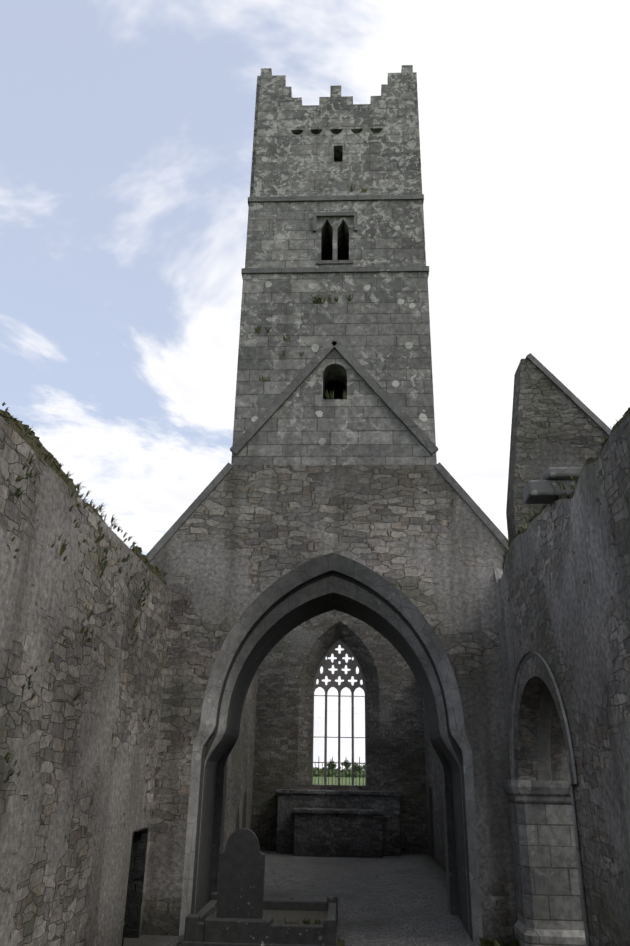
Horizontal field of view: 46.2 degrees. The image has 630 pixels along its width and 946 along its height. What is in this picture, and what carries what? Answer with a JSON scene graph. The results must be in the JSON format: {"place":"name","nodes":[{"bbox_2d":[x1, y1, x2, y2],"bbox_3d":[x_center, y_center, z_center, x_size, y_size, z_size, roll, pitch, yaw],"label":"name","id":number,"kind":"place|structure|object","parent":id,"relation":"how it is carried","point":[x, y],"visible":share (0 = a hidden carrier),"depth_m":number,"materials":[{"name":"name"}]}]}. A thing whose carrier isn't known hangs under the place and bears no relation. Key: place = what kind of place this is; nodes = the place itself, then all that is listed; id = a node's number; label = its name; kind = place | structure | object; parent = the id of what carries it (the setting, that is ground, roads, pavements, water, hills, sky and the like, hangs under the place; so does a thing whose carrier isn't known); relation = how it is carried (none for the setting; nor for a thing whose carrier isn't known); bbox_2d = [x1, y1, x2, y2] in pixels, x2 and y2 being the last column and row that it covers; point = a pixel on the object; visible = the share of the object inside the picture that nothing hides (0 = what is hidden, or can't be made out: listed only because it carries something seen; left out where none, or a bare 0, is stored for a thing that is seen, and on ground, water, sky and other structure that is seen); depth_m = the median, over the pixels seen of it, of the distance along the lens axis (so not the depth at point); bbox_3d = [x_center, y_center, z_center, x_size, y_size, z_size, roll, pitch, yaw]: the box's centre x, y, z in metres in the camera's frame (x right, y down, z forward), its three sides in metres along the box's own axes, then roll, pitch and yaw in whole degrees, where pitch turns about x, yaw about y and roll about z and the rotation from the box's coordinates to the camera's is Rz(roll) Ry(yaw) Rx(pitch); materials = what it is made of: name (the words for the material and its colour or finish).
{"place":"outdoors","nodes":[
{"label":"outdoors","id":0,"kind":"place"},
{"bbox_2d":[0,409,171,945],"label":"nave wall","id":1,"kind":"structure","parent":0,"point":[99,880],"depth_m":8.94,"materials":[{"name":"grey stone"}]},
{"bbox_2d":[122,828,148,945],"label":"doorway","id":2,"kind":"structure","parent":1,"relation":"in","point":[131,927],"depth_m":12.13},
{"bbox_2d":[0,185,619,945],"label":"wall plants","id":3,"kind":"object","parent":1,"relation":"on","point":[342,941],"visible":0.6,"depth_m":10.39,"materials":[{"name":"green plant"}]},
{"bbox_2d":[245,75,285,265],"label":"tower quoins","id":4,"kind":"object","parent":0,"point":[255,131],"visible":0.12,"depth_m":18.83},
{"bbox_2d":[123,851,480,945],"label":"gravel ground","id":5,"kind":"structure","parent":0,"point":[373,910],"depth_m":16.34,"materials":[{"name":"grey gravel"}]},
{"bbox_2d":[203,914,272,943],"bbox_3d":[-1.177,7.083,11.378,1.020,0.420,0.440,0,-22,2],"label":"gravestone base","id":6,"kind":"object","parent":5,"relation":"on","point":[237,930],"depth_m":11.20,"materials":[{"name":"grey stone"}]},
{"bbox_2d":[216,828,264,918],"bbox_3d":[-1.158,6.308,11.684,0.710,1.247,0.130,0,-22,2],"label":"headstone","id":7,"kind":"object","parent":6,"relation":"on","point":[240,894],"visible":1,"depth_m":11.59,"materials":[{"name":"stone"}]},
{"bbox_2d":[223,669,257,851],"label":"chancel side wall","id":8,"kind":"structure","parent":5,"relation":"on","point":[240,769],"depth_m":23.16,"materials":[{"name":"grey stone"}]},
{"bbox_2d":[236,787,434,857],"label":"chancel recesses","id":9,"kind":"object","parent":8,"relation":"in","point":[430,805],"visible":0.62,"depth_m":23.59,"materials":[{"name":"grey stone"}]},
{"bbox_2d":[181,892,338,945],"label":"grave kerb","id":10,"kind":"structure","parent":5,"relation":"on","point":[324,934],"depth_m":11.21,"materials":[{"name":"stone"}]},
{"bbox_2d":[214,909,327,924],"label":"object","id":11,"kind":"object","parent":5,"relation":"on","point":[289,916],"visible":0.08,"depth_m":12.76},
{"bbox_2d":[141,465,517,943],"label":"gable wall","id":12,"kind":"structure","parent":5,"relation":"on","point":[425,541],"depth_m":14.19,"materials":[{"name":"grey stone"}]},
{"bbox_2d":[147,462,508,561],"bbox_3d":[0.376,1.154,15.102,8.051,2.535,1.060,0,-22,2],"label":"gable coping","id":13,"kind":"object","parent":12,"relation":"attached to","point":[228,467],"visible":0.18,"depth_m":14.72,"materials":[{"name":"grey stone"}]},
{"bbox_2d":[179,552,482,942],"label":"tower arch mouldings","id":14,"kind":"object","parent":5,"relation":"on","point":[275,591],"visible":1,"depth_m":13.62,"materials":[{"name":"grey stone"}]},
{"bbox_2d":[194,576,469,935],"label":"tower arch mouldings","id":15,"kind":"object","parent":5,"relation":"on","point":[211,816],"visible":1,"depth_m":14.83,"materials":[{"name":"grey stone"}]},
{"bbox_2d":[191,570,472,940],"bbox_3d":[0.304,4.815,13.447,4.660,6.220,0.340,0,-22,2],"label":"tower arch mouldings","id":16,"kind":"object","parent":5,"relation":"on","point":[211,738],"visible":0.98,"depth_m":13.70,"materials":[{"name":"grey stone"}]},
{"bbox_2d":[217,758,450,914],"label":"tower arch mouldings","id":17,"kind":"object","parent":5,"relation":"on","point":[223,817],"visible":0.06,"depth_m":15.18,"materials":[{"name":"grey stone"}]},
{"bbox_2d":[311,641,366,785],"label":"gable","id":18,"kind":"structure","parent":5,"relation":"on","point":[312,711],"depth_m":27.20,"materials":[{"name":"grey stone"}]},
{"bbox_2d":[297,621,380,785],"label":"window surround","id":19,"kind":"object","parent":18,"relation":"attached to","point":[331,635],"depth_m":26.90,"materials":[{"name":"grey stone"}]},
{"bbox_2d":[311,638,366,785],"bbox_3d":[0.895,8.699,27.211,1.960,5.140,0.180,0,-22,2],"label":"tracery window","id":20,"kind":"structure","parent":18,"relation":"attached to","point":[327,664],"depth_m":27.47,"materials":[{"name":"stone"}]},
{"bbox_2d":[313,695,364,784],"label":"window bars","id":21,"kind":"object","parent":18,"relation":"attached to","point":[332,762],"depth_m":26.63,"materials":[{"name":"black metal"}]},
{"bbox_2d":[276,789,401,857],"bbox_3d":[0.777,11.570,24.478,4.240,1.930,1.530,0,-22,2],"label":"altar stone","id":22,"kind":"object","parent":5,"relation":"on","point":[340,823],"visible":0.98,"depth_m":23.96,"materials":[{"name":"grey stone"}]},
{"bbox_2d":[251,610,427,853],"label":"end wall","id":23,"kind":"structure","parent":5,"relation":"on","point":[402,759],"depth_m":26.26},
{"bbox_2d":[272,857,433,928],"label":"loose stones","id":24,"kind":"object","parent":5,"relation":"on","point":[291,898],"visible":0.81,"depth_m":19.11,"materials":[{"name":"grey stone"}]},
{"bbox_2d":[509,652,589,945],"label":"niche arch","id":25,"kind":"structure","parent":5,"relation":"on","point":[544,733],"depth_m":12.03,"materials":[{"name":"grey stone"}]},
{"bbox_2d":[506,359,607,539],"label":"gable wall","id":26,"kind":"structure","parent":5,"relation":"on","point":[553,425],"depth_m":15.32,"materials":[{"name":"grey stone"}]},
{"bbox_2d":[525,353,610,435],"bbox_3d":[7.253,0.656,15.013,5.443,6.705,0.790,0,-22,2],"label":"gable coping","id":27,"kind":"object","parent":26,"relation":"on","point":[578,402],"visible":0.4,"depth_m":15.61,"materials":[{"name":"grey stone"}]},
{"bbox_2d":[0,0,629,769],"label":"sky","id":28,"kind":"structure","parent":0,"point":[127,126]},
{"bbox_2d":[231,65,436,464],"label":"tower","id":29,"kind":"structure","parent":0,"point":[335,143],"depth_m":16.69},
{"bbox_2d":[230,338,437,454],"bbox_3d":[0.401,-1.644,15.678,4.281,2.741,0.120,0,-22,2],"label":"gable moulding","id":30,"kind":"object","parent":29,"relation":"attached to","point":[372,383],"visible":0.93,"depth_m":15.60,"materials":[{"name":"grey stone"}]},
{"bbox_2d":[241,194,428,278],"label":"string course mouldings","id":31,"kind":"object","parent":29,"relation":"attached to","point":[342,252],"visible":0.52,"depth_m":17.42,"materials":[{"name":"grey stone"}]},
{"bbox_2d":[324,380,346,398],"bbox_3d":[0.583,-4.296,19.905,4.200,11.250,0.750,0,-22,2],"label":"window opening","id":32,"kind":"object","parent":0,"point":[338,387],"depth_m":18.62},
{"bbox_2d":[313,775,364,784],"bbox_3d":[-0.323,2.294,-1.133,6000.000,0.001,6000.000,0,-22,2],"label":"field ground","id":33,"kind":"structure","parent":0,"point":[335,780],"depth_m":194.15,"materials":[{"name":"green plant"}]},
{"bbox_2d":[327,759,336,769],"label":"tree","id":34,"kind":"object","parent":33,"relation":"on","point":[329,765],"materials":[{"name":"green plant"}]},
{"bbox_2d":[313,767,364,777],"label":"hedgerow foliage","id":35,"kind":"object","parent":33,"relation":"on","point":[345,772],"visible":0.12,"depth_m":305.55,"materials":[{"name":"green plant"}]},
{"bbox_2d":[341,760,351,768],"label":"tree","id":36,"kind":"object","parent":33,"relation":"on","point":[346,764],"visible":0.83,"depth_m":625.61,"materials":[{"name":"green plant"}]},
{"bbox_2d":[350,762,362,771],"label":"tree","id":37,"kind":"object","parent":33,"relation":"on","point":[357,767],"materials":[{"name":"green plant"}]},
{"bbox_2d":[387,72,425,265],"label":"tower quoins","id":38,"kind":"object","parent":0,"point":[417,131],"visible":0.1,"depth_m":18.61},
{"bbox_2d":[422,697,445,871],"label":"chancel side wall","id":39,"kind":"structure","parent":0,"point":[433,773],"depth_m":22.90,"materials":[{"name":"grey stone"}]},
{"bbox_2d":[502,779,585,945],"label":"stone pier","id":40,"kind":"structure","parent":0,"point":[552,897],"depth_m":11.64,"materials":[{"name":"grey stone"}]},
{"bbox_2d":[494,407,629,945],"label":"nave wall","id":41,"kind":"structure","parent":0,"point":[590,657],"depth_m":8.65,"materials":[{"name":"grey stone"}]},
{"bbox_2d":[523,467,581,503],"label":"projecting stones","id":42,"kind":"object","parent":41,"relation":"attached to","point":[545,489],"visible":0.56,"depth_m":9.93,"materials":[{"name":"grey stone"}]}
]}

